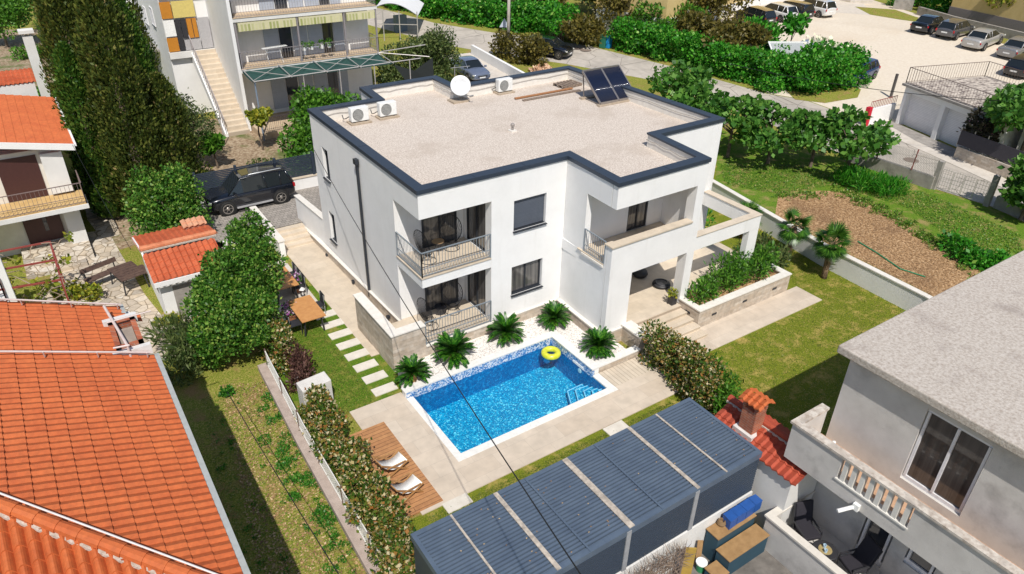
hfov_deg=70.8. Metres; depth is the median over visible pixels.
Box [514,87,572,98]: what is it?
timber plank
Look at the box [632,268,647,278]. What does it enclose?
floor cushion
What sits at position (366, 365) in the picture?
stepping stone
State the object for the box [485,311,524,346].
sago palm
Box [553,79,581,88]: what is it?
pallet
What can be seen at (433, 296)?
balcony door
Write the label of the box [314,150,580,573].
overhead cable
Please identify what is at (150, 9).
side window
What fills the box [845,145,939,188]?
garden wall
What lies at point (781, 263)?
leafy bush
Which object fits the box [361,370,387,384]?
stepping stone
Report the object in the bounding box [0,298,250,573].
red roofed house
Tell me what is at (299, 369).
dry shrub
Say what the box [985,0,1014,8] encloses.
garden tree
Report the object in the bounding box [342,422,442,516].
wooden deck
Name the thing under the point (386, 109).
air conditioner
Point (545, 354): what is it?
swim ring
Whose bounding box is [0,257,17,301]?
terrace corner
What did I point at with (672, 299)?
porch planter
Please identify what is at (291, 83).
balcony door
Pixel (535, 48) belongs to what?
roadside shrub
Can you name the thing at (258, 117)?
vine tree
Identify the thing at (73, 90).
cypress tree
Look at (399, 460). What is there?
deck chair
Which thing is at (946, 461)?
window
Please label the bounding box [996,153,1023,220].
garden tree
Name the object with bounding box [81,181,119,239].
alley paving
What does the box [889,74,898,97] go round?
short post
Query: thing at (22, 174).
balcony door
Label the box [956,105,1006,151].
rose tree
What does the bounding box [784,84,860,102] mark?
verge grass
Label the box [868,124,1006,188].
pavement
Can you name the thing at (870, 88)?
overhead cable
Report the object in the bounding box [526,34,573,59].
parked car
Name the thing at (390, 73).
leafy bush
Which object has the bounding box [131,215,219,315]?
tiled hut
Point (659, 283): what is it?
floor cushion
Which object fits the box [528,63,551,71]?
dry stones
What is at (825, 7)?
parked car
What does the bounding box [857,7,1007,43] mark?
parking verge
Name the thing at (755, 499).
plastic bin
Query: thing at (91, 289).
yellow bush
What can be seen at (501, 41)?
roadside shrub
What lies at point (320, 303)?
garden chair
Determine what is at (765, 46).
wild tree
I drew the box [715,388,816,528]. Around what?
tiled outbuilding
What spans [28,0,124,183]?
cypress tree
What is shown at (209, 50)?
apartment building
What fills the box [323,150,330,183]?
window
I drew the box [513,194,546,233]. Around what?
window
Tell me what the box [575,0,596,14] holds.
wild tree
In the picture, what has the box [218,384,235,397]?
weed clump
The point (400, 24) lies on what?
carport
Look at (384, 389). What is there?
stepping stone
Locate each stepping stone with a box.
[316,309,336,320]
[320,318,343,329]
[328,328,351,339]
[336,338,360,350]
[344,348,369,361]
[352,359,378,372]
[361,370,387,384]
[371,382,397,396]
[442,493,472,513]
[603,420,628,435]
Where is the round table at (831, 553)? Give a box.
[812,540,837,559]
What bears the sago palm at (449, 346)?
on the pebble bed at (571, 332)
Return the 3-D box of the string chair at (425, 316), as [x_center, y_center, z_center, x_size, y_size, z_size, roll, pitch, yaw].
[-3.111,0.971,26.710,0.758,1.145,0.828,8,32,11]
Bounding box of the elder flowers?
[803,33,848,57]
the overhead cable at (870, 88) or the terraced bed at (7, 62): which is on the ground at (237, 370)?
the terraced bed at (7, 62)
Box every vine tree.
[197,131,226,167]
[244,106,273,149]
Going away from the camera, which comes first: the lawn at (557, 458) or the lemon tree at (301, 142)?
the lawn at (557, 458)
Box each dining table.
[276,267,298,304]
[287,295,325,336]
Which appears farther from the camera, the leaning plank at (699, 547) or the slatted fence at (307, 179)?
the slatted fence at (307, 179)
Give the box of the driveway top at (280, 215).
[202,186,321,241]
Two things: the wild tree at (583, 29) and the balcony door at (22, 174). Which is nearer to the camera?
the balcony door at (22, 174)
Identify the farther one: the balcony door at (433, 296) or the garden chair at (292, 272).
the garden chair at (292, 272)
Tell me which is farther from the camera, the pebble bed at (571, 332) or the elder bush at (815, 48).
the elder bush at (815, 48)
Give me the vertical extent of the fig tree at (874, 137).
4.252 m
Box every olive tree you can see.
[169,87,219,144]
[381,23,464,81]
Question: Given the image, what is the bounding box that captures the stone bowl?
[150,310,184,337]
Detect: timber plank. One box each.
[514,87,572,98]
[522,89,580,100]
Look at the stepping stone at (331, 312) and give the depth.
28.73 m
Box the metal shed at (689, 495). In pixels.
[410,397,762,573]
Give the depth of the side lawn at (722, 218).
27.67 m
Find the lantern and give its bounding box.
[299,287,305,296]
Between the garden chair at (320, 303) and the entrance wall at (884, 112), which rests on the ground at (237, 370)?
the entrance wall at (884, 112)
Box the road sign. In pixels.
[500,18,506,29]
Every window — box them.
[142,5,148,25]
[148,6,155,27]
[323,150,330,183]
[330,213,336,245]
[510,259,542,296]
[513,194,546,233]
[902,410,992,514]
[903,549,935,573]
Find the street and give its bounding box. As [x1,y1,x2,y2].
[367,8,1023,221]
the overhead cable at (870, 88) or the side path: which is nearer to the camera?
the side path
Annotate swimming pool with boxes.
[401,330,640,461]
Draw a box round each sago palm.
[394,353,433,387]
[430,328,477,369]
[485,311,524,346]
[535,300,572,331]
[578,325,618,358]
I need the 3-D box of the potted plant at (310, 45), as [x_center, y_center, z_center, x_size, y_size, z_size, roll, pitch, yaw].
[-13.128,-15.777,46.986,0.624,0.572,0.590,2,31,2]
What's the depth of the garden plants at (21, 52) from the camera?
61.06 m
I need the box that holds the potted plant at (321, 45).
[317,39,324,48]
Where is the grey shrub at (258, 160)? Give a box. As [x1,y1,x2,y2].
[246,157,283,166]
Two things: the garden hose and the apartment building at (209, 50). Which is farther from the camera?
the apartment building at (209, 50)
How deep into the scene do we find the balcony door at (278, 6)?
46.13 m
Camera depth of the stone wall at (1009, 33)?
67.99 m
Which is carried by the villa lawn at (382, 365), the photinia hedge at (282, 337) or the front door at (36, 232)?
the photinia hedge at (282, 337)
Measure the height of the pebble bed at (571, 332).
0.170 m
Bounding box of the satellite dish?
[447,75,473,103]
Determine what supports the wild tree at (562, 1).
on the ground at (237, 370)
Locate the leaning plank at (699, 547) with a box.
[694,540,702,564]
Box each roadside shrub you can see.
[487,28,514,59]
[506,31,553,65]
[885,0,930,6]
[924,0,952,12]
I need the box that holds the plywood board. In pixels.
[681,547,696,573]
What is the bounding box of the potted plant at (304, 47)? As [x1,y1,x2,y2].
[300,41,307,50]
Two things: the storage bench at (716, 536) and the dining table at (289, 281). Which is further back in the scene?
the dining table at (289, 281)
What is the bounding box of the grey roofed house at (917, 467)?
[763,250,1023,573]
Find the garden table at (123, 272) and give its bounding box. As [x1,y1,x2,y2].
[107,261,149,295]
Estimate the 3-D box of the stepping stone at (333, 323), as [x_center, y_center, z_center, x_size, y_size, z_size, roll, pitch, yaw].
[-7.011,1.452,28.142,0.840,0.035,0.420,-18,36,-29]
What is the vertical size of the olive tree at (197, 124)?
5.578 m
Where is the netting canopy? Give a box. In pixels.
[242,44,433,140]
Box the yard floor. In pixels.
[670,549,792,573]
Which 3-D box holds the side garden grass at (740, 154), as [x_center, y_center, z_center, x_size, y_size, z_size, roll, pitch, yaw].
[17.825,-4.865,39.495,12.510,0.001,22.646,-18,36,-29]
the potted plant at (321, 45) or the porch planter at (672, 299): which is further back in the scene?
the potted plant at (321, 45)
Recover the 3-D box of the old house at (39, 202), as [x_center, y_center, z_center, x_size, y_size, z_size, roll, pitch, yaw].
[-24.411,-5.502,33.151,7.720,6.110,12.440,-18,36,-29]
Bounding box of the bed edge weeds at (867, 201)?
[771,183,985,278]
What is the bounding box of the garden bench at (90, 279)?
[79,257,115,283]
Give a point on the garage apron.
(945, 149)
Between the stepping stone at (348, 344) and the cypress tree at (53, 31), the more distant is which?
the cypress tree at (53, 31)
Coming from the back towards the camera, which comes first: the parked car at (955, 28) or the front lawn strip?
the parked car at (955, 28)
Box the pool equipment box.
[296,371,333,408]
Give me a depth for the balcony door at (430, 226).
26.41 m
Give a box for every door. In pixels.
[0,154,47,202]
[22,214,65,243]
[274,0,287,8]
[278,27,293,57]
[285,77,299,105]
[319,0,329,4]
[322,22,334,52]
[327,71,338,94]
[421,211,456,248]
[425,278,458,310]
[466,203,484,250]
[467,269,484,314]
[626,201,647,230]
[855,518,892,566]
[902,94,940,135]
[939,108,972,149]
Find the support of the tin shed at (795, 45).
on the ground at (237, 370)
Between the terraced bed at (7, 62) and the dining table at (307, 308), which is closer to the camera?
the dining table at (307, 308)
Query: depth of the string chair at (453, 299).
27.73 m
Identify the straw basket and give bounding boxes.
[717,518,725,526]
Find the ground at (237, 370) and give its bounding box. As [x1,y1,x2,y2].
[1,0,1022,573]
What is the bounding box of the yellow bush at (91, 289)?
[49,279,103,304]
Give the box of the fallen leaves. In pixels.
[219,381,365,573]
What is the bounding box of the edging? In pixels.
[227,392,338,573]
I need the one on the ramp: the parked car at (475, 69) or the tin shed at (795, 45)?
the parked car at (475, 69)
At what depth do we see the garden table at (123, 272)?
29.98 m
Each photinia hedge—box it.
[258,308,296,377]
[293,383,415,573]
[637,318,728,414]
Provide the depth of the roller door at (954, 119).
46.97 m
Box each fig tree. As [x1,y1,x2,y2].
[645,58,717,99]
[666,77,729,118]
[700,93,774,157]
[728,100,817,163]
[778,106,853,167]
[814,103,901,164]
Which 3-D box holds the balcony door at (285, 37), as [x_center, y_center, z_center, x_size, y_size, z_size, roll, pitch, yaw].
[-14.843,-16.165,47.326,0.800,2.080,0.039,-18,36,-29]
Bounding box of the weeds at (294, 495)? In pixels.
[212,392,356,573]
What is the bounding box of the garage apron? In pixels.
[886,121,958,159]
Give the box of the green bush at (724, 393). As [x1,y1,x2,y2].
[706,352,744,412]
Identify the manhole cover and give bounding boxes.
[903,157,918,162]
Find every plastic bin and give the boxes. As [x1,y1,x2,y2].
[723,510,737,529]
[730,504,746,524]
[740,498,755,518]
[749,494,762,512]
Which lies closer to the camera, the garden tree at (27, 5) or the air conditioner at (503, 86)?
the air conditioner at (503, 86)
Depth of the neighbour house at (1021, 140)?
44.77 m
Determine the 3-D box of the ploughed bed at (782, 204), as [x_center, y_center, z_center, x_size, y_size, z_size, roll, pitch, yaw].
[17.744,-1.560,34.019,7.156,0.001,14.250,-11,33,-19]
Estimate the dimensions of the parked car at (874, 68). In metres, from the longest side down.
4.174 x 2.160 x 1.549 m
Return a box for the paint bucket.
[696,557,707,572]
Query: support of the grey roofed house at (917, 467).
on the ground at (237, 370)
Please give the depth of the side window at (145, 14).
50.76 m
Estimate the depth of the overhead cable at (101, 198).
29.63 m
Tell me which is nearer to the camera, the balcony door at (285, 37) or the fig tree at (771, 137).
the fig tree at (771, 137)
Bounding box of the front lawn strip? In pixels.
[377,392,717,571]
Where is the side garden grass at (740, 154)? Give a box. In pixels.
[715,130,1023,272]
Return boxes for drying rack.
[261,44,285,63]
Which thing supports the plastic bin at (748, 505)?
on the storage bench at (716, 536)
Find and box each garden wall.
[711,179,932,310]
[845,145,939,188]
[993,195,1023,219]
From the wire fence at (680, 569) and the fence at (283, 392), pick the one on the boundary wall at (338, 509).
the fence at (283, 392)
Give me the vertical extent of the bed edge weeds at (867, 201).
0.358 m
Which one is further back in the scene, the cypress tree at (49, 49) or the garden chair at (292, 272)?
the cypress tree at (49, 49)
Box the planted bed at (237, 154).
[196,137,291,181]
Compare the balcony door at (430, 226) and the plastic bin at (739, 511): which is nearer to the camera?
the plastic bin at (739, 511)
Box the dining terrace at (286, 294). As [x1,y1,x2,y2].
[263,260,323,320]
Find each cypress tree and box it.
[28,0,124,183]
[29,2,60,89]
[30,5,100,113]
[51,40,132,218]
[70,0,178,215]
[110,0,179,169]
[123,0,172,83]
[136,71,213,197]
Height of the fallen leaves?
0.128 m
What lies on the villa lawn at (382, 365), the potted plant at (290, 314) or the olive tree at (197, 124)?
the potted plant at (290, 314)
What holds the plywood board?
on the yard floor
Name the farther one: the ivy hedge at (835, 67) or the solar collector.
the ivy hedge at (835, 67)
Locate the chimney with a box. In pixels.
[17,28,49,96]
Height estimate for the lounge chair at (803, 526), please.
1.152 m
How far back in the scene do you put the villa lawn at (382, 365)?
25.84 m
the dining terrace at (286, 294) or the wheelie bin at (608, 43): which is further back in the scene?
the wheelie bin at (608, 43)
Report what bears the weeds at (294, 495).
on the ground at (237, 370)
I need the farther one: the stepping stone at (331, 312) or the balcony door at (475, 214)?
the stepping stone at (331, 312)
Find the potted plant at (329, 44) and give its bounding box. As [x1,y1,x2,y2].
[325,37,333,47]
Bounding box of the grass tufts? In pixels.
[199,382,366,573]
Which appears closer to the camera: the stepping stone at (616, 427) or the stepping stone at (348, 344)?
the stepping stone at (616, 427)
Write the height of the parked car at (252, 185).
1.833 m
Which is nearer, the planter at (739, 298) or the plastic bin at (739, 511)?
the plastic bin at (739, 511)
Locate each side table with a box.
[431,238,444,254]
[434,303,446,316]
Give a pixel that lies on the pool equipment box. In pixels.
(320, 378)
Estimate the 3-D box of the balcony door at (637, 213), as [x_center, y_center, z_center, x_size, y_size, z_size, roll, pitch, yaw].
[4.830,-3.196,27.636,1.020,2.070,0.060,-18,36,-29]
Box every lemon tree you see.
[275,114,314,169]
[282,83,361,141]
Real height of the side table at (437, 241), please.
0.474 m
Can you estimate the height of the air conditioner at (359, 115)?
0.680 m
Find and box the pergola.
[0,231,92,304]
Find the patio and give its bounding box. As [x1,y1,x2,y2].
[349,286,821,514]
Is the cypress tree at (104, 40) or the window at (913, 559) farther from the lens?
the cypress tree at (104, 40)
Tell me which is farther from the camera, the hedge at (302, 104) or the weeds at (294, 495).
the hedge at (302, 104)
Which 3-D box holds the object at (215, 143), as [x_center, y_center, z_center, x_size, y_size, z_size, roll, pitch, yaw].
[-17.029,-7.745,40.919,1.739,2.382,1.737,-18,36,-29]
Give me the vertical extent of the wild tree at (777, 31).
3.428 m
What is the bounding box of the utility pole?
[506,0,509,56]
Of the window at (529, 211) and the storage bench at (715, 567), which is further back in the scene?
the window at (529, 211)
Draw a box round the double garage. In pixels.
[895,61,1023,154]
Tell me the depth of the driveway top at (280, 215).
35.49 m
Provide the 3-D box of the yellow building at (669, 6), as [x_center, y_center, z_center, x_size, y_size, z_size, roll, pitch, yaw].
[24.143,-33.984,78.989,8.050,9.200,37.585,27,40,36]
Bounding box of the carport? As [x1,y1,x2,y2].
[377,0,423,40]
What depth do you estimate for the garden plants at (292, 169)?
39.63 m
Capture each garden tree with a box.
[0,0,33,46]
[22,0,41,22]
[982,82,1023,151]
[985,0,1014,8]
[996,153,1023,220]
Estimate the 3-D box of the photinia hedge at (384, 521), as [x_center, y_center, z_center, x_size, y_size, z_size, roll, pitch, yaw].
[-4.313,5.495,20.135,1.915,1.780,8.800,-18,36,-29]
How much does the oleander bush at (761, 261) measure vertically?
1.655 m
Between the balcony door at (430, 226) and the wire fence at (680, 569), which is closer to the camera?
the wire fence at (680, 569)
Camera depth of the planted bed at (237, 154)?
43.51 m
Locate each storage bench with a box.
[702,513,756,562]
[704,560,729,573]
[714,523,769,573]
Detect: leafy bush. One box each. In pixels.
[375,54,402,83]
[705,209,715,227]
[730,229,792,268]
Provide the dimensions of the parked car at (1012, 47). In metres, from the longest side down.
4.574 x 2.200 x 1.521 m
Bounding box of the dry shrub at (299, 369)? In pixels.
[280,339,315,393]
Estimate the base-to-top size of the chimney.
4.152 m
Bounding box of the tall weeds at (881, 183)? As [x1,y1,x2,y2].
[828,163,912,198]
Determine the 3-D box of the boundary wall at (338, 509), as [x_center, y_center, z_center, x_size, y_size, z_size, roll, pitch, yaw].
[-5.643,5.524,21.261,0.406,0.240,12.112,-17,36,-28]
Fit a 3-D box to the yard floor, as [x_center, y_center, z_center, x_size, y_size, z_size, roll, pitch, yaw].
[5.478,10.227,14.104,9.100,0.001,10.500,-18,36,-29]
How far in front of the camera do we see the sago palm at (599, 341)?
26.24 m
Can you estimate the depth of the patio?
23.44 m
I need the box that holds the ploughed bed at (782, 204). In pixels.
[775,191,979,295]
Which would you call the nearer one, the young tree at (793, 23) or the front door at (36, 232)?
the front door at (36, 232)
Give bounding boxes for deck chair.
[372,450,408,477]
[389,472,423,502]
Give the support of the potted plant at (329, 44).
on the apartment building at (209, 50)
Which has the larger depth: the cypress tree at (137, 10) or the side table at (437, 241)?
the cypress tree at (137, 10)
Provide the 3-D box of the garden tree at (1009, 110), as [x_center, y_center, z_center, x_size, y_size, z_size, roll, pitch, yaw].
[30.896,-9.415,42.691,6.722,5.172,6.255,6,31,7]
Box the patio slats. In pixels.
[599,355,656,385]
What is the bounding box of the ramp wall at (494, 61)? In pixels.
[471,45,524,74]
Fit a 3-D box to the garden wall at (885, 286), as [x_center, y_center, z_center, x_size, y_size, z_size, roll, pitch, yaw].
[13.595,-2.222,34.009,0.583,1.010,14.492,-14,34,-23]
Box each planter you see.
[667,287,677,305]
[679,264,791,326]
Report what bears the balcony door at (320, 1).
in the apartment building at (209, 50)
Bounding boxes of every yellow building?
[596,0,779,30]
[948,0,1023,31]
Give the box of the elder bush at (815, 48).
[796,39,845,81]
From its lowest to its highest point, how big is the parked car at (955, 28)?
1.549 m
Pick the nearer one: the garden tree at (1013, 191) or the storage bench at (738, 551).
the storage bench at (738, 551)
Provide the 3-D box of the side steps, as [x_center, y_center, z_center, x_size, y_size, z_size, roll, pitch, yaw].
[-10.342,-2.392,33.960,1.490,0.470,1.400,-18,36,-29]
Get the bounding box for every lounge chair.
[792,499,822,540]
[835,534,882,573]
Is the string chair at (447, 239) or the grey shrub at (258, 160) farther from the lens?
the grey shrub at (258, 160)
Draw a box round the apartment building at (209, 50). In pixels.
[126,0,379,139]
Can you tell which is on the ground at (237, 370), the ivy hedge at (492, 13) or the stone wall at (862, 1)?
the ivy hedge at (492, 13)
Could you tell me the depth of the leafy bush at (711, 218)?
34.93 m
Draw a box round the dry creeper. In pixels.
[627,539,697,573]
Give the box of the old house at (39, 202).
[0,68,94,279]
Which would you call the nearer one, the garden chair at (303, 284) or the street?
the garden chair at (303, 284)
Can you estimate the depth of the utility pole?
62.86 m
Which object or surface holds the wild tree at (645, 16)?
on the ground at (237, 370)
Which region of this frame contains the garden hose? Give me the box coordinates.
[857,241,925,276]
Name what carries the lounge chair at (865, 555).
on the grey roofed house at (917, 467)
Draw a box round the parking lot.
[721,0,1023,124]
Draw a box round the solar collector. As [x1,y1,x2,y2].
[579,64,630,106]
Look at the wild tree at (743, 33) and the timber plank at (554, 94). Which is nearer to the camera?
the timber plank at (554, 94)
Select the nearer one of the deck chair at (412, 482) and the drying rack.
the deck chair at (412, 482)
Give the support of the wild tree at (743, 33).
on the ground at (237, 370)
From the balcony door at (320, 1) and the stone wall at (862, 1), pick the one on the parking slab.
the stone wall at (862, 1)
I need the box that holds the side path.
[285,242,390,356]
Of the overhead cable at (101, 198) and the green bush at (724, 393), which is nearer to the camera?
the green bush at (724, 393)
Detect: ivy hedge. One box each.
[367,0,532,32]
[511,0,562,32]
[606,15,820,92]
[781,40,877,93]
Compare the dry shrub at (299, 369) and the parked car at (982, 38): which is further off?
the parked car at (982, 38)
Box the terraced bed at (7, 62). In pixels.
[0,30,58,100]
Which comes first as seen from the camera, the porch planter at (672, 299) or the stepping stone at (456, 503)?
the stepping stone at (456, 503)
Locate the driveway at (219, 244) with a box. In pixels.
[153,161,299,247]
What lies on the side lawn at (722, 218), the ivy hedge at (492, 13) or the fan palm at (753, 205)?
the fan palm at (753, 205)
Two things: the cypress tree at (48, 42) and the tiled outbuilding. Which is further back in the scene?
the cypress tree at (48, 42)
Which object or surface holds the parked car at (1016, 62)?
on the parking lot
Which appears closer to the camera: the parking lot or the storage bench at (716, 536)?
the storage bench at (716, 536)
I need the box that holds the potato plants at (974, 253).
[934,228,1013,270]
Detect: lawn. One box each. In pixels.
[257,285,401,421]
[425,402,674,522]
[565,162,905,427]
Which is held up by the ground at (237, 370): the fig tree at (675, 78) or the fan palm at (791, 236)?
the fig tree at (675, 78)
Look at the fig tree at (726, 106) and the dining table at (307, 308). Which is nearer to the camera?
the dining table at (307, 308)
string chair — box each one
[413,230,435,264]
[417,297,438,330]
[439,215,461,251]
[441,280,462,315]
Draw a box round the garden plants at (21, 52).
[9,44,47,60]
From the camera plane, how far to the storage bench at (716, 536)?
18.83 m
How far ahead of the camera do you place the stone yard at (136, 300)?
30.14 m
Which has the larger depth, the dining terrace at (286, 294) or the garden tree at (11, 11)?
the garden tree at (11, 11)
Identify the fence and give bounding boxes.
[191,151,317,208]
[264,348,389,571]
[644,546,685,573]
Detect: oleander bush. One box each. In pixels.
[140,311,215,387]
[685,240,780,304]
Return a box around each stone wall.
[840,0,872,3]
[893,0,914,10]
[916,7,1023,38]
[953,127,1023,178]
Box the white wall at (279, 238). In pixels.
[249,206,285,256]
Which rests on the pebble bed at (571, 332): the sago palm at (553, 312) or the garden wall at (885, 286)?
the sago palm at (553, 312)
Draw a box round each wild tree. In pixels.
[514,0,565,4]
[536,2,588,39]
[555,10,607,46]
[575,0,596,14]
[591,0,639,23]
[630,0,711,31]
[672,6,740,43]
[686,0,759,21]
[700,15,773,48]
[733,14,783,47]
[759,40,789,53]
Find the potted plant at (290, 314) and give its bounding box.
[281,299,296,320]
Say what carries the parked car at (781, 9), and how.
on the parking slab
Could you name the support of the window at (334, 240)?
in the villa
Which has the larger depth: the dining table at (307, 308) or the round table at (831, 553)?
the dining table at (307, 308)
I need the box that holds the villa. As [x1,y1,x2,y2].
[294,65,762,352]
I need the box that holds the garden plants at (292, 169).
[208,161,315,188]
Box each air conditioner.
[342,105,371,125]
[370,99,399,120]
[491,77,514,94]
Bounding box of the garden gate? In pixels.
[932,160,1000,206]
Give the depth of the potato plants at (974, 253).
33.23 m
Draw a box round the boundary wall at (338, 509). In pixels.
[257,363,379,573]
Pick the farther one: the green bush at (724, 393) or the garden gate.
the garden gate
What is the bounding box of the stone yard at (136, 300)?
[42,231,188,359]
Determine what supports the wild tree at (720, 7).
on the ground at (237, 370)
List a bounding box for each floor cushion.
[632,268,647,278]
[652,278,670,288]
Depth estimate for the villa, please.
27.52 m
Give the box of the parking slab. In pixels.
[760,0,869,19]
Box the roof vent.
[508,123,516,132]
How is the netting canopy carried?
attached to the apartment building at (209, 50)
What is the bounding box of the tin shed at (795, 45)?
[763,41,812,70]
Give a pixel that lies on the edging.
(286, 490)
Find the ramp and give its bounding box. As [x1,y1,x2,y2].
[448,53,508,81]
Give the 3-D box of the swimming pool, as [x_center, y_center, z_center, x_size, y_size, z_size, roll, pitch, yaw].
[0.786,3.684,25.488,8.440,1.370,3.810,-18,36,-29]
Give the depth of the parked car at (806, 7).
70.41 m
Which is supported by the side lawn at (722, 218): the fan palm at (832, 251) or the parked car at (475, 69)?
the fan palm at (832, 251)
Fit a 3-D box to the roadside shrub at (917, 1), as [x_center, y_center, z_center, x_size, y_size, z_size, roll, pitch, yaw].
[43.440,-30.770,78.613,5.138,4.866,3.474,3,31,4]
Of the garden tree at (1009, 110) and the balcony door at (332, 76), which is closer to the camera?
the garden tree at (1009, 110)
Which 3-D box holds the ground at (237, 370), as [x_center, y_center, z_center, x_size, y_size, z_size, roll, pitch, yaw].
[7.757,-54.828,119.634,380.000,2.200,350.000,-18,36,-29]
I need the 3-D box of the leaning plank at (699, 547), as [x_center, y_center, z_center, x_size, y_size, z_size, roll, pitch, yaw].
[4.872,6.930,18.789,0.140,0.785,0.174,1,31,-1]
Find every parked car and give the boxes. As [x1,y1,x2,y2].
[201,162,294,216]
[451,56,490,80]
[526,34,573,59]
[736,6,776,22]
[763,2,798,21]
[783,0,815,18]
[803,0,837,17]
[845,58,880,84]
[910,14,943,34]
[935,18,974,39]
[961,27,1005,50]
[996,35,1023,57]
[1003,53,1023,76]
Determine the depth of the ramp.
61.11 m
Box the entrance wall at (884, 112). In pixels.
[865,95,897,125]
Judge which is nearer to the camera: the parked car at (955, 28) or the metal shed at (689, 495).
the metal shed at (689, 495)
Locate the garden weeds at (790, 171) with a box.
[721,163,840,193]
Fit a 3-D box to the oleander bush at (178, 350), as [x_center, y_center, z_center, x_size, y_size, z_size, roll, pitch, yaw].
[-11.622,2.039,25.578,3.043,2.039,3.769,-18,36,-29]
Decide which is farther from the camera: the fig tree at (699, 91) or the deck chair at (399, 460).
the fig tree at (699, 91)
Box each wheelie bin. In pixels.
[599,34,606,48]
[606,35,612,48]
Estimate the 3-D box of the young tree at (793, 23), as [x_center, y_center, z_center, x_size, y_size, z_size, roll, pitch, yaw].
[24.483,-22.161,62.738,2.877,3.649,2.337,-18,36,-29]
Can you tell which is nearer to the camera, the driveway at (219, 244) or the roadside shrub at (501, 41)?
the driveway at (219, 244)
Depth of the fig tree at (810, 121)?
41.11 m
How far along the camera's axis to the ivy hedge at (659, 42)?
59.11 m
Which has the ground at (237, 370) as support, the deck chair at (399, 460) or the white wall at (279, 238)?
the white wall at (279, 238)
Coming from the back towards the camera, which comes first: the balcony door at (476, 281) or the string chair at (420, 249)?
the balcony door at (476, 281)
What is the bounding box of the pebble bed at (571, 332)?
[398,315,625,387]
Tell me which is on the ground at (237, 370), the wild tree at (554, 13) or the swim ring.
the wild tree at (554, 13)
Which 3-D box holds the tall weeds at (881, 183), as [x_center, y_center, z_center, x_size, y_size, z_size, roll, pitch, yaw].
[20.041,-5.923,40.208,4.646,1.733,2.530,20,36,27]
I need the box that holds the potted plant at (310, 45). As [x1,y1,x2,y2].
[307,41,314,49]
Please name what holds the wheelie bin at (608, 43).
on the ground at (237, 370)
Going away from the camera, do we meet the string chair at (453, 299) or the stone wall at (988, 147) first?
the string chair at (453, 299)
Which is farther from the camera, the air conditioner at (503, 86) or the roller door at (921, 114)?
the roller door at (921, 114)
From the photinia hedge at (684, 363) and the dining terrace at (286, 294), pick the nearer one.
the photinia hedge at (684, 363)
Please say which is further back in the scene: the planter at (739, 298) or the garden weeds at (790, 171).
the garden weeds at (790, 171)
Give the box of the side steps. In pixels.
[276,223,313,248]
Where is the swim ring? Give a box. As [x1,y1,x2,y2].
[541,346,560,359]
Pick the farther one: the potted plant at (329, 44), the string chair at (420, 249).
the potted plant at (329, 44)
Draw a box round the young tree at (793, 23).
[782,11,812,40]
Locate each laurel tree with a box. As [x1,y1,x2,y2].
[117,156,215,235]
[179,207,288,369]
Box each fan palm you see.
[737,198,762,238]
[776,206,813,258]
[811,221,854,278]
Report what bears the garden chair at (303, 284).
on the dining terrace at (286, 294)
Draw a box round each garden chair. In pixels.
[284,312,302,333]
[290,261,295,274]
[292,272,306,297]
[316,291,325,313]
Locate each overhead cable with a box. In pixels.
[73,146,130,248]
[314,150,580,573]
[731,64,1014,101]
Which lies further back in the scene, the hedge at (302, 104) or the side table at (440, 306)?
the hedge at (302, 104)
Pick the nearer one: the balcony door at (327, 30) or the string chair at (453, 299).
the string chair at (453, 299)
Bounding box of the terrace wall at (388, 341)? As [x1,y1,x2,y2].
[353,292,492,371]
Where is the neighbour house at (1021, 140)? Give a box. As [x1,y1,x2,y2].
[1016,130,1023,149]
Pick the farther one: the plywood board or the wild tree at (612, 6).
the wild tree at (612, 6)

